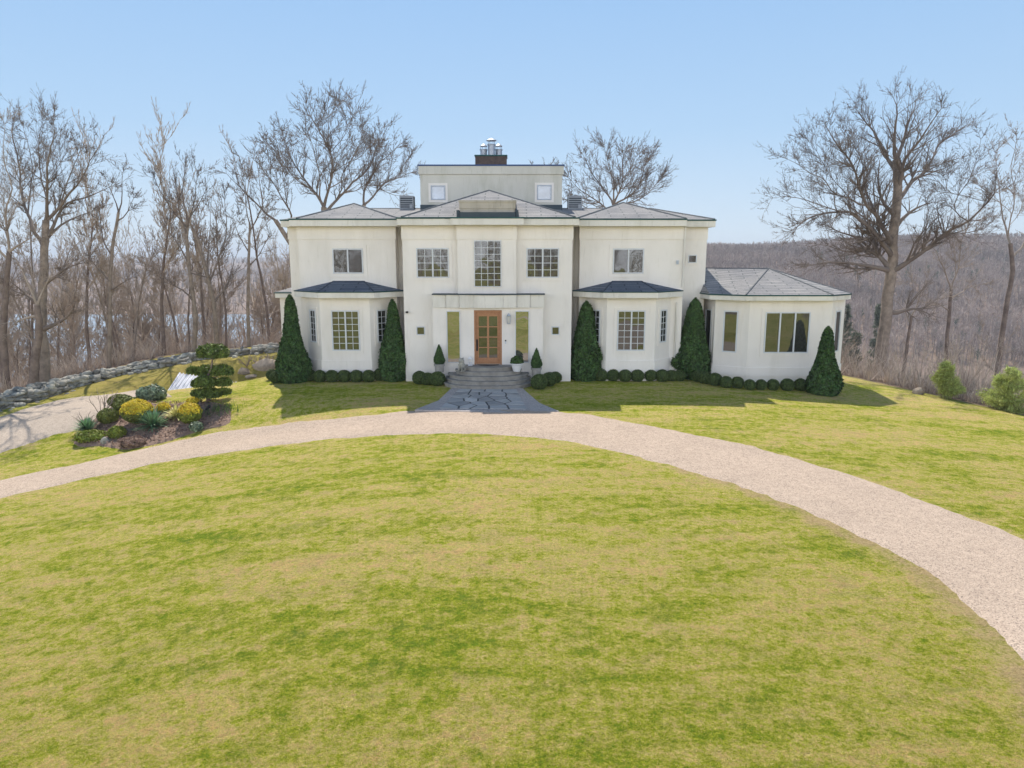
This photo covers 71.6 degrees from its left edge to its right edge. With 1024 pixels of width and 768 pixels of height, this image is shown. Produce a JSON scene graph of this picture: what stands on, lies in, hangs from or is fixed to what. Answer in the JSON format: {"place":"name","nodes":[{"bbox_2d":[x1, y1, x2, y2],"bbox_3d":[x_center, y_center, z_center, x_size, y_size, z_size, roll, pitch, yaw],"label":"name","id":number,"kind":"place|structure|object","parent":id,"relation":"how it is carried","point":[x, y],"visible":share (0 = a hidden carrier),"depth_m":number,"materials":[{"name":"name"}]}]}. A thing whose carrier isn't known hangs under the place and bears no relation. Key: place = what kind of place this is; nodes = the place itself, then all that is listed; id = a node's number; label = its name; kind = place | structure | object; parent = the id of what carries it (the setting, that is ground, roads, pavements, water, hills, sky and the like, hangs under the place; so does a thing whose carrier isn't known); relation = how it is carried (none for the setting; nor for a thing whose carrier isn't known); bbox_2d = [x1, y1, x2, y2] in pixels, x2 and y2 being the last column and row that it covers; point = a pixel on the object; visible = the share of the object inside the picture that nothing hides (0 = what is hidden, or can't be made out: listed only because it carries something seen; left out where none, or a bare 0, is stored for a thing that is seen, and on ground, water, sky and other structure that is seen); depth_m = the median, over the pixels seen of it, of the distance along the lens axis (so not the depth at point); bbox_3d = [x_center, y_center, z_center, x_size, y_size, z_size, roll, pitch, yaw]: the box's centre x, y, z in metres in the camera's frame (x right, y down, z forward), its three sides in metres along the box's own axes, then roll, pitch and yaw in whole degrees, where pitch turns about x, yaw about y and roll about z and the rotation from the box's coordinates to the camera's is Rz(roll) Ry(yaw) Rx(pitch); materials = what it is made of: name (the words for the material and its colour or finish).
{"place":"outdoors","nodes":[
{"label":"outdoors","id":0,"kind":"place"},
{"bbox_2d":[0,390,171,452],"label":"side driveway","id":1,"kind":"structure","parent":0,"point":[26,426],"depth_m":30.06,"materials":[{"name":"beige gravel"}]},
{"bbox_2d":[8,314,277,371],"bbox_3d":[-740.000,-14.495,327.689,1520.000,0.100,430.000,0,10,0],"label":"river","id":2,"kind":"structure","parent":0,"point":[104,324],"depth_m":459.95,"materials":[{"name":"blue liquid"}]},
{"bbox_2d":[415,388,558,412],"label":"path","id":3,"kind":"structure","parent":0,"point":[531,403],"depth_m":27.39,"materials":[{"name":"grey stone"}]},
{"bbox_2d":[0,247,1023,767],"bbox_3d":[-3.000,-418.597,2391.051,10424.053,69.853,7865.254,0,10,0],"label":"ground","id":4,"kind":"structure","parent":0,"point":[854,389],"depth_m":13.05,"materials":[{"name":"green plant"}]},
{"bbox_2d":[0,218,36,315],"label":"bare tree","id":5,"kind":"object","parent":4,"relation":"on","point":[2,266],"visible":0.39,"depth_m":44.71,"materials":[{"name":"brown plant"}]},
{"bbox_2d":[0,262,37,341],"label":"bare tree","id":6,"kind":"object","parent":4,"relation":"on","point":[22,308],"visible":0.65,"depth_m":39.45,"materials":[{"name":"brown plant"}]},
{"bbox_2d":[7,283,35,379],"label":"bare tree","id":7,"kind":"object","parent":4,"relation":"on","point":[26,347],"visible":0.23,"depth_m":53.75,"materials":[{"name":"brown plant"}]},
{"bbox_2d":[2,152,49,345],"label":"bare tree","id":8,"kind":"object","parent":4,"relation":"on","point":[14,235],"visible":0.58,"depth_m":42.01,"materials":[{"name":"brown plant"}]},
{"bbox_2d":[8,241,50,369],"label":"bare tree","id":9,"kind":"object","parent":4,"relation":"on","point":[27,333],"visible":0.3,"depth_m":50.88,"materials":[{"name":"brown plant"}]},
{"bbox_2d":[0,99,61,389],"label":"bare tree","id":10,"kind":"object","parent":4,"relation":"on","point":[4,358],"visible":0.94,"depth_m":37.64,"materials":[{"name":"brown plant"}]},
{"bbox_2d":[7,282,54,381],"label":"bare tree","id":11,"kind":"object","parent":4,"relation":"on","point":[21,349],"visible":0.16,"depth_m":57.80,"materials":[{"name":"brown plant"}]},
{"bbox_2d":[0,234,63,383],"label":"bare tree","id":12,"kind":"object","parent":4,"relation":"on","point":[34,370],"visible":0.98,"depth_m":37.96,"materials":[{"name":"brown plant"}]},
{"bbox_2d":[21,233,85,370],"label":"bare tree","id":13,"kind":"object","parent":4,"relation":"on","point":[58,338],"visible":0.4,"depth_m":54.92,"materials":[{"name":"brown plant"}]},
{"bbox_2d":[34,228,93,364],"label":"bare tree","id":14,"kind":"object","parent":4,"relation":"on","point":[66,312],"visible":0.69,"depth_m":48.63,"materials":[{"name":"brown plant"}]},
{"bbox_2d":[0,83,132,381],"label":"bare tree","id":15,"kind":"object","parent":4,"relation":"on","point":[45,369],"visible":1,"depth_m":37.81,"materials":[{"name":"brown plant"}]},
{"bbox_2d":[34,228,112,368],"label":"bare tree","id":16,"kind":"object","parent":4,"relation":"on","point":[93,336],"visible":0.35,"depth_m":59.04,"materials":[{"name":"brown plant"}]},
{"bbox_2d":[47,257,102,370],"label":"bare tree","id":17,"kind":"object","parent":4,"relation":"on","point":[64,327],"visible":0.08,"depth_m":70.99,"materials":[{"name":"brown plant"}]},
{"bbox_2d":[56,208,119,365],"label":"bare tree","id":18,"kind":"object","parent":4,"relation":"on","point":[95,271],"visible":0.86,"depth_m":43.05,"materials":[{"name":"brown plant"}]},
{"bbox_2d":[64,108,127,366],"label":"bare tree","id":19,"kind":"object","parent":4,"relation":"on","point":[91,225],"visible":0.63,"depth_m":45.68,"materials":[{"name":"brown plant"}]},
{"bbox_2d":[71,237,141,362],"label":"bare tree","id":20,"kind":"object","parent":4,"relation":"on","point":[120,302],"visible":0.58,"depth_m":52.36,"materials":[{"name":"brown plant"}]},
{"bbox_2d":[71,154,147,367],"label":"bare tree","id":21,"kind":"object","parent":4,"relation":"on","point":[109,333],"visible":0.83,"depth_m":42.32,"materials":[{"name":"brown plant"}]},
{"bbox_2d":[91,257,166,356],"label":"bare tree","id":22,"kind":"object","parent":4,"relation":"on","point":[132,314],"visible":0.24,"depth_m":61.84,"materials":[{"name":"brown plant"}]},
{"bbox_2d":[95,215,170,352],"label":"bare tree","id":23,"kind":"object","parent":4,"relation":"on","point":[131,298],"visible":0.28,"depth_m":62.69,"materials":[{"name":"brown plant"}]},
{"bbox_2d":[0,342,278,411],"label":"dry stone wall","id":24,"kind":"structure","parent":4,"relation":"on","point":[36,392],"depth_m":39.08,"materials":[{"name":"grey stone"}]},
{"bbox_2d":[0,256,289,270],"bbox_3d":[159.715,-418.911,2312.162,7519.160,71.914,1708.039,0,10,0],"label":"distant woods","id":25,"kind":"object","parent":4,"relation":"on","point":[228,262],"visible":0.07,"depth_m":2031.16,"materials":[{"name":"plant"}]},
{"bbox_2d":[0,262,290,312],"bbox_3d":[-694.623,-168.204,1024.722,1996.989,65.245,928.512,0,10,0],"label":"bank woods","id":26,"kind":"object","parent":4,"relation":"on","point":[241,272],"visible":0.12,"depth_m":937.35,"materials":[{"name":"brown plant"}]},
{"bbox_2d":[113,206,178,361],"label":"bare tree","id":27,"kind":"object","parent":4,"relation":"on","point":[146,264],"visible":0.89,"depth_m":47.66,"materials":[{"name":"brown plant"}]},
{"bbox_2d":[12,258,290,379],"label":"riverside woods","id":28,"kind":"object","parent":4,"relation":"on","point":[209,324],"depth_m":59.59,"materials":[{"name":"brown plant"}]},
{"bbox_2d":[135,383,167,401],"bbox_3d":[-15.874,0.405,31.234,1.385,0.876,1.244,0,10,0],"label":"dome shrub","id":29,"kind":"object","parent":4,"relation":"on","point":[153,392],"visible":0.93,"depth_m":30.89,"materials":[{"name":"green plant"}]},
{"bbox_2d":[73,399,231,449],"bbox_3d":[-14.311,1.611,28.272,6.742,1.222,4.093,3,11,16],"label":"mulch bed","id":30,"kind":"object","parent":4,"relation":"on","point":[176,435],"visible":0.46,"depth_m":27.65,"materials":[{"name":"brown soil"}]},
{"bbox_2d":[73,429,106,442],"bbox_3d":[-16.379,2.012,27.599,1.264,0.597,1.167,0,10,0],"label":"dome shrub","id":31,"kind":"object","parent":30,"relation":"on","point":[85,436],"visible":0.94,"depth_m":27.25,"materials":[{"name":"green plant"}]},
{"bbox_2d":[96,408,118,423],"bbox_3d":[-16.386,1.339,28.770,0.852,0.766,0.773,0,10,0],"label":"dome shrub","id":32,"kind":"object","parent":30,"relation":"on","point":[106,415],"visible":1,"depth_m":28.52,"materials":[{"name":"green plant"}]},
{"bbox_2d":[118,435,146,448],"bbox_3d":[-14.193,2.193,26.582,1.011,0.501,0.946,0,10,0],"label":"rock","id":33,"kind":"object","parent":30,"relation":"on","point":[130,442],"visible":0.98,"depth_m":26.36,"materials":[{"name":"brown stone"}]},
{"bbox_2d":[119,398,153,423],"bbox_3d":[-14.995,1.142,28.352,1.322,1.165,1.189,0,10,0],"label":"dome shrub","id":34,"kind":"object","parent":30,"relation":"on","point":[130,411],"visible":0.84,"depth_m":27.96,"materials":[{"name":"yellow plant"}]},
{"bbox_2d":[129,406,169,431],"bbox_3d":[-14.143,1.349,27.894,1.588,0.974,1.653,0,10,0],"label":"yucca","id":35,"kind":"object","parent":30,"relation":"on","point":[151,420],"visible":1,"depth_m":27.74,"materials":[{"name":"green plant"}]},
{"bbox_2d":[177,402,202,422],"bbox_3d":[-12.664,1.181,27.899,0.978,0.965,0.893,0,10,0],"label":"dome shrub","id":36,"kind":"object","parent":30,"relation":"on","point":[188,412],"visible":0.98,"depth_m":27.63,"materials":[{"name":"yellow plant"}]},
{"bbox_2d":[124,257,187,353],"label":"bare tree","id":37,"kind":"object","parent":4,"relation":"on","point":[155,306],"visible":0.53,"depth_m":61.90,"materials":[{"name":"brown plant"}]},
{"bbox_2d":[129,212,197,349],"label":"bare tree","id":38,"kind":"object","parent":4,"relation":"on","point":[176,275],"visible":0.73,"depth_m":51.70,"materials":[{"name":"brown plant"}]},
{"bbox_2d":[142,204,185,348],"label":"bare tree","id":39,"kind":"object","parent":4,"relation":"on","point":[168,311],"visible":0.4,"depth_m":54.29,"materials":[{"name":"brown plant"}]},
{"bbox_2d":[136,97,195,355],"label":"bare tree","id":40,"kind":"object","parent":4,"relation":"on","point":[173,252],"visible":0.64,"depth_m":47.28,"materials":[{"name":"brown plant"}]},
{"bbox_2d":[124,142,228,351],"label":"bare tree","id":41,"kind":"object","parent":4,"relation":"on","point":[193,302],"visible":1,"depth_m":45.45,"materials":[{"name":"brown plant"}]},
{"bbox_2d":[153,160,222,343],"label":"bare tree","id":42,"kind":"object","parent":4,"relation":"on","point":[196,227],"visible":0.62,"depth_m":51.74,"materials":[{"name":"brown plant"}]},
{"bbox_2d":[170,194,206,351],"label":"bare tree","id":43,"kind":"object","parent":4,"relation":"on","point":[193,258],"visible":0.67,"depth_m":48.19,"materials":[{"name":"brown plant"}]},
{"bbox_2d":[168,372,233,389],"bbox_3d":[-16.195,0.460,36.953,5.672,1.457,2.510,4,11,23],"label":"lean to roof","id":44,"kind":"object","parent":4,"relation":"on","point":[181,381],"visible":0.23,"depth_m":37.76,"materials":[{"name":"metal"}]},
{"bbox_2d":[162,178,246,343],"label":"bare tree","id":45,"kind":"object","parent":4,"relation":"on","point":[213,299],"visible":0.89,"depth_m":47.42,"materials":[{"name":"brown plant"}]},
{"bbox_2d":[182,228,226,343],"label":"bare tree","id":46,"kind":"object","parent":4,"relation":"on","point":[208,315],"visible":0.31,"depth_m":61.94,"materials":[{"name":"brown plant"}]},
{"bbox_2d":[185,343,233,401],"bbox_3d":[-12.668,-0.469,29.691,2.255,2.554,1.592,0,10,0],"label":"cloud pruned pine","id":47,"kind":"object","parent":4,"relation":"on","point":[205,382],"visible":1,"depth_m":29.39,"materials":[{"name":"green plant"}]},
{"bbox_2d":[205,182,234,345],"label":"bare tree","id":48,"kind":"object","parent":4,"relation":"on","point":[213,266],"visible":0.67,"depth_m":50.45,"materials":[{"name":"brown plant"}]},
{"bbox_2d":[191,217,256,343],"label":"bare tree","id":49,"kind":"object","parent":4,"relation":"on","point":[220,317],"visible":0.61,"depth_m":55.99,"materials":[{"name":"brown plant"}]},
{"bbox_2d":[219,124,279,341],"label":"bare tree","id":50,"kind":"object","parent":4,"relation":"on","point":[257,239],"visible":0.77,"depth_m":53.72,"materials":[{"name":"brown plant"}]},
{"bbox_2d":[217,165,283,346],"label":"bare tree","id":51,"kind":"object","parent":4,"relation":"on","point":[248,294],"visible":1,"depth_m":48.09,"materials":[{"name":"brown plant"}]},
{"bbox_2d":[206,122,296,278],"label":"bare tree","id":52,"kind":"object","parent":4,"relation":"on","point":[277,222],"visible":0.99,"depth_m":46.18,"materials":[{"name":"brown plant"}]},
{"bbox_2d":[250,278,272,340],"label":"bare tree","id":53,"kind":"object","parent":4,"relation":"on","point":[258,314],"visible":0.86,"depth_m":56.00,"materials":[{"name":"brown plant"}]},
{"bbox_2d":[250,252,290,333],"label":"bare tree","id":54,"kind":"object","parent":4,"relation":"on","point":[268,292],"visible":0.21,"depth_m":61.04,"materials":[{"name":"brown plant"}]},
{"bbox_2d":[252,242,289,339],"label":"bare tree","id":55,"kind":"object","parent":4,"relation":"on","point":[268,257],"visible":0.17,"depth_m":65.33,"materials":[{"name":"brown plant"}]},
{"bbox_2d":[258,229,290,303],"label":"bare tree","id":56,"kind":"object","parent":4,"relation":"on","point":[286,280],"visible":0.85,"depth_m":51.19,"materials":[{"name":"brown plant"}]},
{"bbox_2d":[275,294,312,383],"bbox_3d":[-10.174,-2.036,32.862,1.756,4.286,1.766,-5,11,-26],"label":"conical evergreen","id":57,"kind":"object","parent":4,"relation":"on","point":[293,364],"visible":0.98,"depth_m":32.43,"materials":[{"name":"green plant"}]},
{"bbox_2d":[241,78,401,210],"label":"bare tree","id":58,"kind":"object","parent":4,"relation":"on","point":[333,168],"visible":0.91,"depth_m":49.17,"materials":[{"name":"brown plant"}]},
{"bbox_2d":[353,123,425,206],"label":"bare tree","id":59,"kind":"object","parent":4,"relation":"on","point":[387,180],"visible":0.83,"depth_m":53.02,"materials":[{"name":"brown plant"}]},
{"bbox_2d":[378,299,406,381],"bbox_3d":[-5.483,-1.969,33.012,1.554,4.028,1.596,0,10,0],"label":"conical evergreen","id":60,"kind":"object","parent":4,"relation":"on","point":[392,362],"visible":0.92,"depth_m":32.62,"materials":[{"name":"green plant"}]},
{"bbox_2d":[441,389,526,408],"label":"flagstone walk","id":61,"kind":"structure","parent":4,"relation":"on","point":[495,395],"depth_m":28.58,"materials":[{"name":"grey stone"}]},
{"bbox_2d":[444,365,530,389],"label":"entrance steps","id":62,"kind":"structure","parent":4,"relation":"on","point":[490,377],"depth_m":31.37,"materials":[{"name":"grey stone"}]},
{"bbox_2d":[0,311,1023,410],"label":"undergrowth","id":63,"kind":"object","parent":4,"relation":"on","point":[969,394],"visible":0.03,"depth_m":42.13,"materials":[{"name":"brown plant"}]},
{"bbox_2d":[274,138,851,382],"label":"house","id":64,"kind":"structure","parent":4,"relation":"on","point":[492,257],"depth_m":32.83,"materials":[{"name":"paint"}]},
{"bbox_2d":[308,307,318,345],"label":"window","id":65,"kind":"structure","parent":64,"relation":"in","point":[312,311],"depth_m":33.17,"materials":[{"name":"white plastic"}]},
{"bbox_2d":[328,307,363,353],"bbox_3d":[-7.680,-2.463,32.765,1.578,2.146,0.065,0,10,0],"label":"window","id":66,"kind":"structure","parent":64,"relation":"in","point":[345,324],"depth_m":32.76,"materials":[{"name":"white plastic"}]},
{"bbox_2d":[328,245,366,276],"bbox_3d":[-7.655,-5.732,33.086,1.767,1.493,0.065,0,10,0],"label":"window","id":67,"kind":"structure","parent":64,"relation":"in","point":[342,262],"depth_m":33.09,"materials":[{"name":"white plastic"}]},
{"bbox_2d":[374,307,387,345],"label":"window","id":68,"kind":"structure","parent":64,"relation":"in","point":[380,315],"depth_m":33.09,"materials":[{"name":"white plastic"}]},
{"bbox_2d":[413,245,451,280],"bbox_3d":[-3.577,-5.462,32.017,1.737,1.590,0.065,0,10,0],"label":"window","id":69,"kind":"structure","parent":64,"relation":"in","point":[431,262],"depth_m":32.02,"materials":[{"name":"white plastic"}]},
{"bbox_2d":[428,183,447,201],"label":"window","id":70,"kind":"structure","parent":64,"relation":"in","point":[438,192],"depth_m":37.28,"materials":[{"name":"white glass"}]},
{"bbox_2d":[446,311,460,362],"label":"window","id":71,"kind":"structure","parent":64,"relation":"in","point":[453,317],"depth_m":32.22,"materials":[{"name":"glass"}]},
{"bbox_2d":[474,241,500,286],"bbox_3d":[-1.088,-5.382,31.777,1.219,2.051,0.065,0,10,0],"label":"window","id":72,"kind":"structure","parent":64,"relation":"in","point":[487,254],"depth_m":31.78,"materials":[{"name":"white glass"}]},
{"bbox_2d":[476,312,499,363],"bbox_3d":[-1.090,-2.096,32.341,1.110,2.378,0.130,0,10,0],"label":"door","id":73,"kind":"structure","parent":64,"relation":"in","point":[487,323],"depth_m":32.35,"materials":[{"name":"brown wood"}]},
{"bbox_2d":[515,311,528,362],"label":"window","id":74,"kind":"structure","parent":64,"relation":"in","point":[521,317],"depth_m":32.21,"materials":[{"name":"white glass"}]},
{"bbox_2d":[523,245,561,280],"bbox_3d":[1.385,-5.462,32.017,1.737,1.590,0.065,0,10,0],"label":"window","id":75,"kind":"structure","parent":64,"relation":"in","point":[540,262],"depth_m":32.02,"materials":[{"name":"white glass"}]},
{"bbox_2d":[535,183,553,201],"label":"window","id":76,"kind":"structure","parent":64,"relation":"in","point":[543,191],"depth_m":37.28,"materials":[{"name":"white glass"}]},
{"bbox_2d":[593,307,602,345],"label":"window","id":77,"kind":"structure","parent":64,"relation":"in","point":[598,311],"depth_m":33.03,"materials":[{"name":"white plastic"}]},
{"bbox_2d":[609,245,647,276],"bbox_3d":[5.427,-5.732,33.086,1.792,1.493,0.065,0,10,0],"label":"window","id":78,"kind":"structure","parent":64,"relation":"in","point":[622,262],"depth_m":33.09,"materials":[{"name":"white plastic"}]},
{"bbox_2d":[613,307,648,353],"bbox_3d":[5.503,-2.463,32.765,1.578,2.146,0.065,0,10,0],"label":"window","id":79,"kind":"structure","parent":64,"relation":"in","point":[630,323],"depth_m":32.76,"materials":[{"name":"white plastic"}]},
{"bbox_2d":[657,307,668,345],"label":"window","id":80,"kind":"structure","parent":64,"relation":"in","point":[663,311],"depth_m":33.17,"materials":[{"name":"white plastic"}]},
{"bbox_2d":[704,305,713,352],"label":"window","id":81,"kind":"structure","parent":64,"relation":"in","point":[708,320],"depth_m":34.17,"materials":[{"name":"white plastic"}]},
{"bbox_2d":[719,307,741,355],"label":"window","id":82,"kind":"structure","parent":64,"relation":"in","point":[730,323],"depth_m":33.19,"materials":[{"name":"white plastic"}]},
{"bbox_2d":[759,309,814,356],"bbox_3d":[12.702,-2.371,32.782,2.400,2.225,0.065,0,10,0],"label":"window","id":83,"kind":"structure","parent":64,"relation":"in","point":[784,332],"depth_m":32.79,"materials":[{"name":"white plastic"}]},
{"bbox_2d":[833,307,842,353],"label":"window","id":84,"kind":"structure","parent":64,"relation":"in","point":[837,311],"depth_m":33.35,"materials":[{"name":"white plastic"}]},
{"bbox_2d":[571,300,602,381],"bbox_3d":[3.495,-1.950,33.169,1.712,3.938,1.657,0,10,0],"label":"conical evergreen","id":85,"kind":"object","parent":4,"relation":"on","point":[585,361],"visible":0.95,"depth_m":32.76,"materials":[{"name":"green plant"}]},
{"bbox_2d":[561,125,678,207],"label":"bare tree","id":86,"kind":"object","parent":4,"relation":"on","point":[645,173],"visible":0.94,"depth_m":54.37,"materials":[{"name":"brown plant"}]},
{"bbox_2d":[670,297,710,379],"bbox_3d":[8.540,-2.111,33.925,2.095,4.095,1.828,0,10,0],"label":"conical evergreen","id":87,"kind":"object","parent":4,"relation":"on","point":[694,353],"visible":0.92,"depth_m":33.46,"materials":[{"name":"green plant"}]},
{"bbox_2d":[805,326,844,396],"bbox_3d":[13.928,-0.971,31.444,1.655,3.269,1.683,0,10,0],"label":"conical evergreen","id":88,"kind":"object","parent":4,"relation":"on","point":[824,377],"visible":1,"depth_m":31.07,"materials":[{"name":"green plant"}]},
{"bbox_2d":[841,304,854,372],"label":"hemlock tree","id":89,"kind":"object","parent":4,"relation":"on","point":[848,313],"visible":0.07,"depth_m":109.97,"materials":[{"name":"green plant"}]},
{"bbox_2d":[706,232,1023,360],"bbox_3d":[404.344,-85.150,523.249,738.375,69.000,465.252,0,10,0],"label":"hillside woods","id":90,"kind":"object","parent":4,"relation":"on","point":[758,251],"visible":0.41,"depth_m":448.88,"materials":[{"name":"brown plant"}]},
{"bbox_2d":[865,303,880,366],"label":"hemlock tree","id":91,"kind":"object","parent":4,"relation":"on","point":[877,308],"visible":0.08,"depth_m":120.19,"materials":[{"name":"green plant"}]},
{"bbox_2d":[751,67,1023,375],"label":"oak tree","id":92,"kind":"object","parent":4,"relation":"on","point":[888,243],"visible":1,"depth_m":42.74,"materials":[{"name":"brown plant"}]},
{"bbox_2d":[885,244,972,379],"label":"bare tree","id":93,"kind":"object","parent":4,"relation":"on","point":[908,335],"visible":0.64,"depth_m":50.86,"materials":[{"name":"brown plant"}]},
{"bbox_2d":[843,334,1023,366],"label":"woods","id":94,"kind":"object","parent":4,"relation":"on","point":[1016,348],"visible":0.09,"depth_m":296.11,"materials":[{"name":"brown plant"}]},
{"bbox_2d":[929,359,965,398],"bbox_3d":[20.535,-0.184,33.361,1.550,2.090,1.825,0,10,0],"label":"young pine","id":95,"kind":"object","parent":4,"relation":"on","point":[948,384],"visible":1,"depth_m":33.09,"materials":[{"name":"green plant"}]},
{"bbox_2d":[898,205,1002,359],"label":"bare tree","id":96,"kind":"object","parent":4,"relation":"on","point":[949,314],"visible":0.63,"depth_m":50.78,"materials":[{"name":"brown plant"}]},
{"bbox_2d":[957,114,1023,375],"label":"bare tree","id":97,"kind":"object","parent":4,"relation":"on","point":[1012,254],"visible":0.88,"depth_m":48.37,"materials":[{"name":"brown plant"}]},
{"bbox_2d":[973,309,1019,373],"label":"bare tree","id":98,"kind":"object","parent":4,"relation":"on","point":[1004,346],"visible":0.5,"depth_m":48.62,"materials":[{"name":"brown plant"}]},
{"bbox_2d":[975,364,1023,414],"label":"young pine","id":99,"kind":"object","parent":4,"relation":"on","point":[1001,396],"visible":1,"depth_m":31.03,"materials":[{"name":"green plant"}]},
{"bbox_2d":[0,410,1023,659],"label":"gravel driveway","id":100,"kind":"structure","parent":0,"point":[976,566],"depth_m":19.45,"materials":[{"name":"beige gravel"}]},
{"bbox_2d":[0,0,1023,257],"label":"sky","id":101,"kind":"structure","parent":0,"point":[710,81],"materials":[{"name":"blue"}]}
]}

